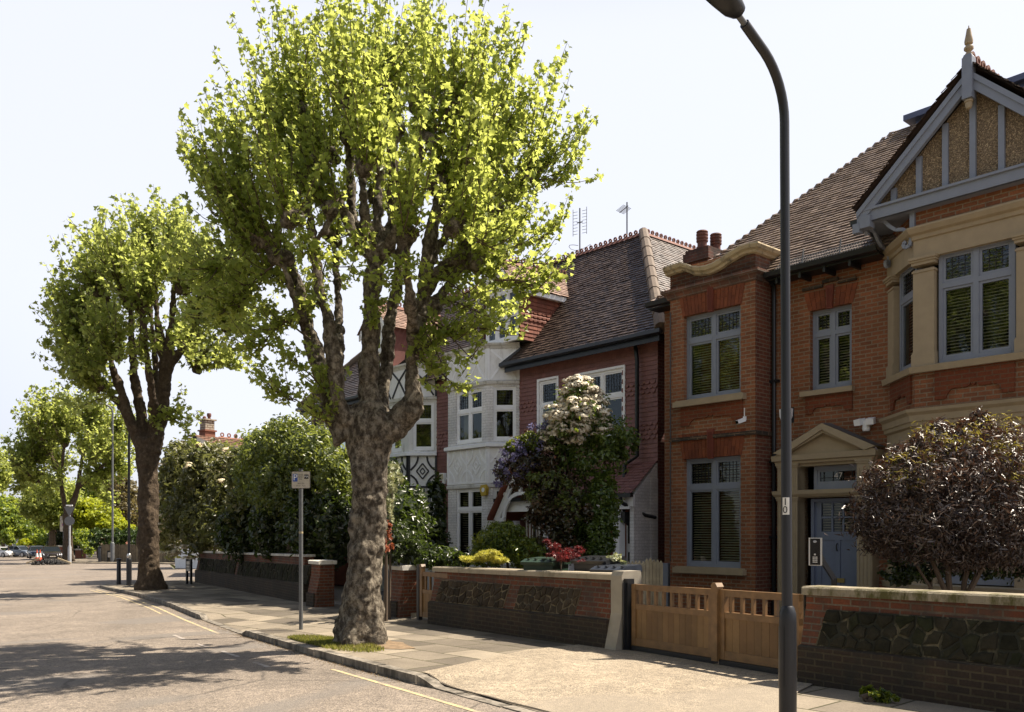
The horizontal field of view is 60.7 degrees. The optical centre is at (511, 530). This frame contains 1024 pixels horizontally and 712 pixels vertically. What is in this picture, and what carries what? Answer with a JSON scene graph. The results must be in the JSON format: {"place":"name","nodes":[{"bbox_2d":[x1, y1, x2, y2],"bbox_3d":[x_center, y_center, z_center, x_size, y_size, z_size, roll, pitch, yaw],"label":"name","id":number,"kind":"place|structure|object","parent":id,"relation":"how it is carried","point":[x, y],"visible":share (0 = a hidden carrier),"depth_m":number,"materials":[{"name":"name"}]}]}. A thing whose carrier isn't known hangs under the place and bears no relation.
{"place":"outdoors","nodes":[
{"label":"outdoors","id":0,"kind":"place"},
{"bbox_2d":[74,552,97,559],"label":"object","id":1,"kind":"structure","parent":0,"point":[94,556],"depth_m":110.16,"materials":[{"name":"soil"}]},
{"bbox_2d":[71,474,119,543],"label":"garden tree","id":2,"kind":"object","parent":1,"relation":"on","point":[87,493],"visible":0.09,"depth_m":122.06,"materials":[{"name":"green plant"}]},
{"bbox_2d":[72,497,135,557],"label":"acacia tree","id":3,"kind":"object","parent":1,"relation":"on","point":[87,515],"visible":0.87,"depth_m":98.25,"materials":[{"name":"yellow plant"}]},
{"bbox_2d":[103,475,138,529],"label":"maroon tree","id":4,"kind":"object","parent":1,"relation":"on","point":[122,505],"visible":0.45,"depth_m":111.05,"materials":[{"name":"green plant"}]},
{"bbox_2d":[25,555,174,563],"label":"pavement","id":5,"kind":"structure","parent":0,"point":[86,561],"depth_m":76.25,"materials":[{"name":"grey concrete"}]},
{"bbox_2d":[6,546,27,556],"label":"parked car","id":6,"kind":"object","parent":5,"relation":"on","point":[18,551],"visible":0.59,"depth_m":112.14,"materials":[{"name":"grey metal"}]},
{"bbox_2d":[14,495,48,545],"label":"street tree","id":7,"kind":"object","parent":5,"relation":"on","point":[35,535],"visible":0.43,"depth_m":123.55,"materials":[{"name":"green plant"}]},
{"bbox_2d":[27,546,42,558],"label":"parked car","id":8,"kind":"object","parent":5,"relation":"on","point":[31,551],"visible":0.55,"depth_m":100.05,"materials":[{"name":"metal"}]},
{"bbox_2d":[15,469,84,558],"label":"street tree","id":9,"kind":"object","parent":5,"relation":"on","point":[47,515],"visible":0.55,"depth_m":95.26,"materials":[{"name":"green plant"}]},
{"bbox_2d":[41,546,62,559],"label":"parked car","id":10,"kind":"object","parent":5,"relation":"on","point":[51,552],"visible":0.63,"depth_m":87.67,"materials":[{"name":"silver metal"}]},
{"bbox_2d":[44,528,79,554],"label":"dark garden shrub","id":11,"kind":"object","parent":5,"relation":"on","point":[59,537],"visible":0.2,"depth_m":98.84,"materials":[{"name":"green plant"}]},
{"bbox_2d":[60,516,63,537],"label":"zone sign","id":12,"kind":"object","parent":5,"relation":"on","point":[61,525],"visible":0.27,"depth_m":84.00,"materials":[{"name":"black"}]},
{"bbox_2d":[0,378,136,561],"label":"plane tree","id":13,"kind":"object","parent":5,"relation":"on","point":[51,427],"visible":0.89,"depth_m":79.59,"materials":[{"name":"green plant"}]},
{"bbox_2d":[75,549,80,558],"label":"gate pier","id":14,"kind":"structure","parent":5,"relation":"on","point":[77,553],"depth_m":96.69,"materials":[{"name":"red brick"}]},
{"bbox_2d":[72,527,97,558],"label":"garden shrub","id":15,"kind":"object","parent":5,"relation":"on","point":[80,535],"visible":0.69,"depth_m":94.77,"materials":[{"name":"green plant"}]},
{"bbox_2d":[98,546,100,561],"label":"bollard","id":16,"kind":"object","parent":5,"relation":"on","point":[99,553],"visible":0.88,"depth_m":77.99,"materials":[{"name":"black metal"}]},
{"bbox_2d":[90,400,114,561],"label":"street lamp","id":17,"kind":"object","parent":5,"relation":"on","point":[112,551],"visible":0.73,"depth_m":77.59,"materials":[{"name":"grey metal"}]},
{"bbox_2d":[87,527,168,548],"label":"clipped hedge","id":18,"kind":"object","parent":5,"relation":"on","point":[104,534],"visible":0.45,"depth_m":81.33,"materials":[{"name":"green plant"}]},
{"bbox_2d":[101,543,174,561],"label":"board fence","id":19,"kind":"object","parent":5,"relation":"on","point":[121,551],"visible":0.23,"depth_m":77.95,"materials":[{"name":"brown wood"}]},
{"bbox_2d":[0,555,515,711],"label":"road","id":20,"kind":"structure","parent":0,"point":[70,641],"depth_m":12.57,"materials":[{"name":"grey asphalt"}]},
{"bbox_2d":[0,447,14,496],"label":"street tree","id":21,"kind":"object","parent":20,"relation":"on","point":[5,478],"visible":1,"depth_m":70.68,"materials":[{"name":"green plant"}]},
{"bbox_2d":[0,527,15,556],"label":"young tree","id":22,"kind":"object","parent":20,"relation":"on","point":[7,536],"visible":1,"depth_m":111.57,"materials":[{"name":"green plant"}]},
{"bbox_2d":[0,547,16,556],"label":"parked car","id":23,"kind":"object","parent":20,"relation":"on","point":[4,552],"visible":0.88,"depth_m":111.80,"materials":[{"name":"white paint"}]},
{"bbox_2d":[0,493,25,546],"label":"street tree","id":24,"kind":"object","parent":20,"relation":"on","point":[10,516],"visible":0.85,"depth_m":118.62,"materials":[{"name":"green plant"}]},
{"bbox_2d":[16,538,33,555],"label":"round shrub","id":25,"kind":"object","parent":20,"relation":"on","point":[27,542],"visible":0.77,"depth_m":119.36,"materials":[{"name":"green plant"}]},
{"bbox_2d":[26,558,71,564],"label":"rubble pile","id":26,"kind":"object","parent":20,"relation":"on","point":[54,561],"visible":0.95,"depth_m":72.85,"materials":[{"name":"grey stone"}]},
{"bbox_2d":[64,505,74,563],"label":"traffic sign","id":27,"kind":"object","parent":20,"relation":"on","point":[69,520],"visible":0.94,"depth_m":76.39,"materials":[{"name":"grey metal"}]},
{"bbox_2d":[91,590,161,613],"bbox_3d":[-12.165,2.131,27.284,0.290,0.180,13.467,0,0,-32],"label":"yellow line","id":28,"kind":"object","parent":20,"relation":"on","point":[133,602],"visible":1,"depth_m":25.29,"materials":[{"name":"yellow paint"}]},
{"bbox_2d":[98,590,218,633],"bbox_3d":[-10.538,2.094,24.977,0.364,0.255,19.173,0,0,-32],"label":"yellow line","id":29,"kind":"object","parent":20,"relation":"on","point":[169,613],"visible":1,"depth_m":21.15,"materials":[{"name":"yellow paint"}]},
{"bbox_2d":[175,411,242,567],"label":"house","id":30,"kind":"structure","parent":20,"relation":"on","point":[206,431],"depth_m":59.97,"materials":[{"name":"brick"}]},
{"bbox_2d":[173,632,269,666],"bbox_3d":[-20.321,2.321,38.929,1.665,0.845,63.301,0,0,-34],"label":"road marking","id":31,"kind":"object","parent":20,"relation":"on","point":[258,663],"visible":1,"depth_m":13.85,"materials":[{"name":"white paint"}]},
{"bbox_2d":[112,591,404,682],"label":"leaf litter","id":32,"kind":"object","parent":20,"relation":"on","point":[285,647],"visible":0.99,"depth_m":14.12,"materials":[{"name":"brown plant"}]},
{"bbox_2d":[100,580,538,711],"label":"kerb","id":33,"kind":"structure","parent":20,"relation":"on","point":[422,679],"depth_m":12.46,"materials":[{"name":"concrete"}]},
{"bbox_2d":[330,669,480,711],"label":"yellow line","id":34,"kind":"object","parent":20,"relation":"on","point":[449,703],"visible":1,"depth_m":10.12,"materials":[{"name":"yellow paint"}]},
{"bbox_2d":[0,0,1023,497],"label":"sky","id":35,"kind":"structure","parent":0,"point":[686,134],"materials":[{"name":"white"}]},
{"bbox_2d":[105,580,992,711],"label":"pavement","id":36,"kind":"structure","parent":0,"point":[436,646],"depth_m":15.08,"materials":[{"name":"grey concrete"}]},
{"bbox_2d":[116,558,121,583],"bbox_3d":[-15.791,1.673,35.121,0.230,1.147,0.230,0,0,0],"label":"bollard","id":37,"kind":"object","parent":36,"relation":"on","point":[118,579],"visible":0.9,"depth_m":35.06,"materials":[{"name":"black metal"}]},
{"bbox_2d":[126,432,131,584],"bbox_3d":[-14.838,-1.030,33.919,0.255,6.521,0.880,0,0,-22],"label":"street lamp","id":38,"kind":"object","parent":36,"relation":"on","point":[128,570],"visible":0.64,"depth_m":34.17,"materials":[{"name":"black metal"}]},
{"bbox_2d":[29,184,278,589],"bbox_3d":[-13.052,-4.927,31.096,8.609,14.698,7.260,0,0,23],"label":"plane tree","id":39,"kind":"object","parent":36,"relation":"on","point":[129,275],"visible":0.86,"depth_m":30.08,"materials":[{"name":"green plant"}]},
{"bbox_2d":[186,559,191,583],"bbox_3d":[-12.882,1.675,34.873,0.405,1.087,0.088,0,0,43],"label":"street name sign","id":40,"kind":"object","parent":36,"relation":"on","point":[188,564],"visible":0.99,"depth_m":34.81,"materials":[{"name":"black metal"}]},
{"bbox_2d":[157,437,251,568],"bbox_3d":[-12.236,-1.067,36.177,4.065,6.493,15.694,0,0,-37],"label":"viburnum shrub","id":41,"kind":"object","parent":36,"relation":"on","point":[195,484],"visible":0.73,"depth_m":35.78,"materials":[{"name":"green plant"}]},
{"bbox_2d":[195,551,315,601],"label":"garden wall","id":42,"kind":"structure","parent":36,"relation":"on","point":[277,576],"depth_m":27.78,"materials":[{"name":"brown brick"}]},
{"bbox_2d":[291,468,309,629],"bbox_3d":[-3.945,0.440,16.397,0.361,3.224,0.107,0,0,6],"label":"parking sign","id":43,"kind":"object","parent":36,"relation":"on","point":[300,479],"visible":0.99,"depth_m":16.38,"materials":[{"name":"grey metal"}]},
{"bbox_2d":[306,560,336,606],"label":"gate pier","id":44,"kind":"structure","parent":36,"relation":"on","point":[320,593],"depth_m":22.09,"materials":[{"name":"red brick"}]},
{"bbox_2d":[287,634,383,652],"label":"grass","id":45,"kind":"structure","parent":36,"relation":"on","point":[323,641],"depth_m":13.75,"materials":[{"name":"green plant"}]},
{"bbox_2d":[320,640,413,648],"bbox_3d":[-2.447,1.805,14.030,1.368,0.029,1.995,0,0,-20],"label":"tree pit","id":46,"kind":"object","parent":36,"relation":"on","point":[389,644],"visible":0.35,"depth_m":13.71,"materials":[{"name":"brown soil"}]},
{"bbox_2d":[161,0,603,645],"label":"plane tree","id":47,"kind":"object","parent":46,"relation":"on","point":[293,144],"visible":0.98,"depth_m":13.54,"materials":[{"name":"green plant"}]},
{"bbox_2d":[384,519,394,620],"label":"bronze shrub","id":48,"kind":"object","parent":36,"relation":"on","point":[390,545],"visible":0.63,"depth_m":18.01,"materials":[{"name":"plant"}]},
{"bbox_2d":[386,460,404,618],"bbox_3d":[-2.513,0.174,18.578,0.468,3.380,0.819,0,0,0],"label":"pale shrub","id":49,"kind":"object","parent":36,"relation":"on","point":[392,488],"visible":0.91,"depth_m":18.55,"materials":[{"name":"green plant"}]},
{"bbox_2d":[388,564,415,617],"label":"gate pier","id":50,"kind":"structure","parent":36,"relation":"on","point":[403,591],"depth_m":18.89,"materials":[{"name":"red brick"}]},
{"bbox_2d":[428,673,546,711],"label":"pavement joint","id":51,"kind":"object","parent":36,"relation":"on","point":[482,694],"visible":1,"depth_m":9.68,"materials":[{"name":"concrete"}]},
{"bbox_2d":[706,0,796,711],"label":"street lamp","id":52,"kind":"object","parent":36,"relation":"on","point":[787,627],"visible":1,"depth_m":7.47,"materials":[{"name":"black metal"}]},
{"bbox_2d":[778,625,783,688],"bbox_3d":[2.298,1.077,7.482,0.017,0.535,0.087,0,0,-15],"label":"access door","id":53,"kind":"structure","parent":52,"relation":"in","point":[781,628],"depth_m":7.46,"materials":[{"name":"grey paint"}]},
{"bbox_2d":[859,684,900,703],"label":"wall weed","id":54,"kind":"object","parent":36,"relation":"on","point":[868,693],"depth_m":8.69,"materials":[{"name":"green plant"}]},
{"bbox_2d":[797,585,1023,711],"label":"garden wall","id":55,"kind":"structure","parent":36,"relation":"on","point":[965,649],"depth_m":8.83,"materials":[{"name":"red brick"}]},
{"bbox_2d":[334,585,803,624],"bbox_3d":[2.663,1.857,23.954,16.400,0.547,40.500,0,0,-41],"label":"front garden","id":56,"kind":"object","parent":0,"point":[338,590],"depth_m":26.44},
{"bbox_2d":[206,481,351,570],"bbox_3d":[-7.258,0.275,27.560,2.950,3.616,10.237,0,0,-33],"label":"evergreen hedge","id":57,"kind":"object","parent":56,"relation":"on","point":[327,537],"visible":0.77,"depth_m":24.70,"materials":[{"name":"green plant"}]},
{"bbox_2d":[224,411,352,553],"bbox_3d":[-6.872,-0.835,26.993,3.656,5.647,8.812,0,0,-35],"label":"hedge shrub","id":58,"kind":"object","parent":56,"relation":"on","point":[273,454],"visible":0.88,"depth_m":25.36,"materials":[{"name":"green plant"}]},
{"bbox_2d":[295,285,483,590],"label":"tile hung house","id":59,"kind":"structure","parent":56,"relation":"on","point":[417,450],"depth_m":27.81,"materials":[{"name":"white paint"}]},
{"bbox_2d":[378,329,405,366],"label":"window","id":60,"kind":"structure","parent":59,"relation":"in","point":[379,349],"depth_m":29.09,"materials":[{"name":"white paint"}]},
{"bbox_2d":[389,405,420,451],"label":"window","id":61,"kind":"structure","parent":59,"relation":"in","point":[396,447],"depth_m":28.15,"materials":[{"name":"black glass"}]},
{"bbox_2d":[413,402,433,449],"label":"window","id":62,"kind":"structure","parent":59,"relation":"in","point":[426,420],"depth_m":27.49,"materials":[{"name":"white paint"}]},
{"bbox_2d":[383,519,429,564],"bbox_3d":[-2.420,0.790,19.353,1.281,2.162,2.118,0,0,0],"label":"bush","id":63,"kind":"object","parent":56,"relation":"on","point":[407,542],"visible":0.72,"depth_m":18.94,"materials":[{"name":"green plant"}]},
{"bbox_2d":[384,457,460,564],"bbox_3d":[-2.657,-0.005,22.079,2.029,3.827,4.231,0,0,18],"label":"shrub","id":64,"kind":"object","parent":56,"relation":"on","point":[414,508],"visible":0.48,"depth_m":21.98,"materials":[{"name":"green plant"}]},
{"bbox_2d":[411,543,471,571],"bbox_3d":[-1.519,1.073,19.297,1.384,1.612,2.013,0,0,0],"label":"evergreen","id":65,"kind":"object","parent":56,"relation":"on","point":[432,556],"visible":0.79,"depth_m":18.86,"materials":[{"name":"green plant"}]},
{"bbox_2d":[458,547,509,567],"bbox_3d":[-0.558,1.069,16.566,0.760,1.530,1.079,0,0,-32],"label":"golden maple","id":66,"kind":"object","parent":56,"relation":"on","point":[494,556],"visible":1,"depth_m":16.44,"materials":[{"name":"yellow plant"}]},
{"bbox_2d":[466,520,546,568],"bbox_3d":[-0.110,0.802,17.540,1.618,2.071,1.671,0,0,0],"label":"choisya bush","id":67,"kind":"object","parent":56,"relation":"on","point":[497,536],"visible":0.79,"depth_m":17.20,"materials":[{"name":"green plant"}]},
{"bbox_2d":[428,566,641,649],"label":"garden wall","id":68,"kind":"structure","parent":56,"relation":"on","point":[575,607],"depth_m":14.57,"materials":[{"name":"red brick"}]},
{"bbox_2d":[416,564,447,619],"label":"side gate","id":69,"kind":"structure","parent":68,"relation":"attached to","point":[423,595],"depth_m":17.83,"materials":[{"name":"brown wood"}]},
{"bbox_2d":[623,579,802,673],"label":"driveway gate","id":70,"kind":"structure","parent":68,"relation":"attached to","point":[715,630],"depth_m":11.46,"materials":[{"name":"brown wood"}]},
{"bbox_2d":[491,419,581,537],"bbox_3d":[0.519,-0.257,18.562,1.953,4.190,1.832,0,0,0],"label":"ceanothus","id":71,"kind":"object","parent":56,"relation":"on","point":[525,452],"visible":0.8,"depth_m":18.08,"materials":[{"name":"blue-violet flower petals"},{"name":"green leaf"},{"name":"twig bark"}]},
{"bbox_2d":[520,557,570,570],"bbox_3d":[0.598,1.130,15.209,0.620,1.337,0.780,0,0,29],"label":"wheelie bin","id":72,"kind":"object","parent":56,"relation":"on","point":[542,563],"visible":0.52,"depth_m":14.94,"materials":[{"name":"black paint"}]},
{"bbox_2d":[542,538,585,569],"bbox_3d":[0.977,0.954,14.716,0.820,1.680,0.989,0,0,-23],"label":"red maple","id":73,"kind":"object","parent":56,"relation":"on","point":[565,554],"visible":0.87,"depth_m":14.69,"materials":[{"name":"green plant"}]},
{"bbox_2d":[435,202,696,570],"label":"tile hung house","id":74,"kind":"structure","parent":56,"relation":"on","point":[598,321],"depth_m":23.82,"materials":[{"name":"red brick"}]},
{"bbox_2d":[439,473,446,483],"bbox_3d":[-2.002,-1.589,26.409,0.155,0.320,0.480,0,0,-41],"label":"floodlight","id":75,"kind":"object","parent":74,"relation":"attached to","point":[443,477],"visible":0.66,"depth_m":26.42,"materials":[{"name":"white paint"}]},
{"bbox_2d":[474,400,476,437],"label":"window","id":76,"kind":"structure","parent":74,"relation":"in","point":[475,415],"depth_m":26.00,"materials":[{"name":"black glass"}]},
{"bbox_2d":[474,492,476,549],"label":"window","id":77,"kind":"structure","parent":74,"relation":"in","point":[475,493],"depth_m":26.00,"materials":[{"name":"white paint"}]},
{"bbox_2d":[457,388,504,443],"bbox_3d":[-0.915,-3.290,25.451,0.804,1.560,1.210,0,0,-41],"label":"window","id":78,"kind":"structure","parent":74,"relation":"in","point":[466,409],"depth_m":25.30,"materials":[{"name":"white paint"}]},
{"bbox_2d":[457,488,504,553],"bbox_3d":[-0.915,-0.130,25.451,0.804,2.200,1.210,0,0,-41],"label":"window","id":79,"kind":"structure","parent":74,"relation":"in","point":[466,509],"depth_m":25.61,"materials":[{"name":"white paint"}]},
{"bbox_2d":[480,484,488,495],"bbox_3d":[-0.780,-1.139,24.552,0.108,0.320,0.290,0,0,-41],"label":"alarm box","id":80,"kind":"object","parent":74,"relation":"attached to","point":[484,490],"visible":1,"depth_m":24.48,"materials":[{"name":"yellow plastic"}]},
{"bbox_2d":[493,386,515,440],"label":"window","id":81,"kind":"structure","parent":74,"relation":"in","point":[509,408],"depth_m":24.56,"materials":[{"name":"white paint"}]},
{"bbox_2d":[493,488,515,564],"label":"window","id":82,"kind":"structure","parent":74,"relation":"in","point":[495,490],"depth_m":24.55,"materials":[{"name":"white paint"}]},
{"bbox_2d":[486,289,537,343],"bbox_3d":[0.014,-5.975,24.696,0.804,1.490,1.390,0,0,-41],"label":"window","id":83,"kind":"structure","parent":74,"relation":"in","point":[496,337],"depth_m":24.51,"materials":[{"name":"white paint"}]},
{"bbox_2d":[540,379,556,428],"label":"window","id":84,"kind":"structure","parent":74,"relation":"in","point":[547,388],"depth_m":23.80,"materials":[{"name":"white paint"}]},
{"bbox_2d":[581,368,622,437],"bbox_3d":[2.583,-3.155,22.374,0.804,1.790,1.470,0,0,-41],"label":"window","id":85,"kind":"structure","parent":74,"relation":"in","point":[611,380],"depth_m":22.31,"materials":[{"name":"white paint"}]},
{"bbox_2d":[626,525,629,562],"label":"porch window","id":86,"kind":"structure","parent":74,"relation":"in","point":[627,545],"depth_m":20.63,"materials":[{"name":"white paint"}]},
{"bbox_2d":[520,466,622,565],"bbox_3d":[1.201,0.245,17.973,2.104,3.160,1.892,0,0,0],"label":"photinia shrub","id":87,"kind":"object","parent":56,"relation":"on","point":[545,519],"visible":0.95,"depth_m":17.55,"materials":[{"name":"green plant"}]},
{"bbox_2d":[537,374,641,555],"bbox_3d":[1.614,-0.702,18.325,2.210,5.048,2.131,0,0,0],"label":"flowering tree","id":88,"kind":"object","parent":56,"relation":"on","point":[581,411],"visible":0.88,"depth_m":17.83,"materials":[{"name":"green plant"}]},
{"bbox_2d":[570,555,626,570],"bbox_3d":[1.457,1.103,14.608,0.660,1.364,0.780,0,0,34],"label":"wheelie bin","id":89,"kind":"object","parent":56,"relation":"on","point":[591,561],"visible":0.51,"depth_m":14.38,"materials":[{"name":"black paint"}]},
{"bbox_2d":[589,564,641,571],"bbox_3d":[1.678,1.159,14.008,0.560,1.237,0.780,0,0,34],"label":"wheelie bin","id":90,"kind":"object","parent":56,"relation":"on","point":[612,567],"visible":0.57,"depth_m":13.82,"materials":[{"name":"black paint"}]},
{"bbox_2d":[606,552,626,564],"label":"variegated shrub","id":91,"kind":"object","parent":56,"relation":"on","point":[615,557],"visible":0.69,"depth_m":14.30,"materials":[{"name":"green plant"}]},
{"bbox_2d":[627,558,662,605],"bbox_3d":[2.357,1.121,16.027,1.216,1.241,0.070,0,0,-41],"label":"picket fence","id":92,"kind":"object","parent":56,"relation":"on","point":[651,573],"visible":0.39,"depth_m":16.21,"materials":[{"name":"wood"}]},
{"bbox_2d":[809,538,836,585],"bbox_3d":[3.797,0.904,10.647,0.373,1.641,0.137,0,0,-13],"label":"gate intercom","id":93,"kind":"object","parent":56,"relation":"on","point":[816,557],"visible":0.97,"depth_m":10.61,"materials":[{"name":"metal"}]},
{"bbox_2d":[645,26,1023,621],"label":"brick house","id":94,"kind":"structure","parent":56,"relation":"on","point":[906,277],"depth_m":16.45,"materials":[{"name":"red brick"}]},
{"bbox_2d":[687,305,740,399],"bbox_3d":[4.448,-3.611,18.202,0.804,1.830,1.395,0,0,-41],"label":"window","id":95,"kind":"structure","parent":94,"relation":"in","point":[695,339],"depth_m":18.01,"materials":[{"name":"grey paint"}]},
{"bbox_2d":[687,455,740,567],"bbox_3d":[4.448,-0.375,18.202,0.804,2.303,1.395,0,0,-41],"label":"window","id":96,"kind":"structure","parent":94,"relation":"in","point":[695,486],"depth_m":18.00,"materials":[{"name":"grey paint"}]},
{"bbox_2d":[735,408,745,423],"bbox_3d":[4.510,-2.266,17.227,0.226,0.325,0.075,0,0,-21],"label":"security camera","id":97,"kind":"object","parent":94,"relation":"attached to","point":[741,420],"visible":1,"depth_m":17.20,"materials":[{"name":"white paint"}]},
{"bbox_2d":[779,407,793,422],"bbox_3d":[5.402,-2.271,17.217,0.090,0.300,0.285,0,0,-41],"label":"alarm box","id":98,"kind":"object","parent":94,"relation":"attached to","point":[792,414],"visible":0.38,"depth_m":17.14,"materials":[{"name":"white paint"}]},
{"bbox_2d":[813,304,851,389],"bbox_3d":[6.408,-3.466,16.892,0.804,1.589,0.844,0,0,-41],"label":"window","id":99,"kind":"structure","parent":94,"relation":"in","point":[832,328],"depth_m":16.83,"materials":[{"name":"grey paint"}]},
{"bbox_2d":[811,498,856,586],"bbox_3d":[6.217,0.568,16.552,0.340,2.364,1.024,0,0,-41],"label":"door","id":100,"kind":"structure","parent":94,"relation":"in","point":[842,561],"depth_m":16.58,"materials":[{"name":"blue paint"}]},
{"bbox_2d":[814,464,856,489],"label":"window","id":101,"kind":"structure","parent":94,"relation":"in","point":[825,477],"depth_m":16.64,"materials":[{"name":"glass"}]},
{"bbox_2d":[853,417,875,430],"bbox_3d":[6.438,-1.942,15.919,0.245,0.243,0.373,0,0,-41],"label":"floodlight","id":102,"kind":"object","parent":94,"relation":"attached to","point":[867,423],"visible":1,"depth_m":15.88,"materials":[{"name":"white paint"}]},
{"bbox_2d":[900,259,965,370],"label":"window","id":103,"kind":"structure","parent":94,"relation":"in","point":[906,280],"depth_m":15.08,"materials":[{"name":"grey paint"}]},
{"bbox_2d":[939,443,1015,585],"bbox_3d":[7.653,-0.278,14.124,0.804,2.295,1.149,0,0,-41],"label":"window","id":104,"kind":"structure","parent":94,"relation":"in","point":[955,580],"depth_m":13.75,"materials":[{"name":"grey glass"}]},
{"bbox_2d":[939,239,1022,362],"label":"window","id":105,"kind":"structure","parent":94,"relation":"in","point":[989,277],"depth_m":14.06,"materials":[{"name":"grey paint"}]},
{"bbox_2d":[824,406,1023,590],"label":"black elder","id":106,"kind":"object","parent":56,"relation":"on","point":[981,535],"visible":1,"depth_m":10.71,"materials":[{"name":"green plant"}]},
{"bbox_2d":[877,526,1023,589],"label":"evergreen","id":107,"kind":"object","parent":56,"relation":"on","point":[902,575],"visible":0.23,"depth_m":12.21,"materials":[{"name":"green plant"}]},
{"bbox_2d":[424,644,811,711],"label":"driveway","id":108,"kind":"structure","parent":0,"point":[577,678],"depth_m":10.14,"materials":[{"name":"concrete"}]},
{"bbox_3d":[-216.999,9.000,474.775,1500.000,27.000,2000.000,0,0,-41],"label":"ground","id":109,"kind":"structure","parent":0,"visible":0},
{"bbox_2d":[0,498,137,551],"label":"wood","id":110,"kind":"object","parent":109,"relation":"on","point":[93,533],"depth_m":182.67,"materials":[{"name":"green plant"}]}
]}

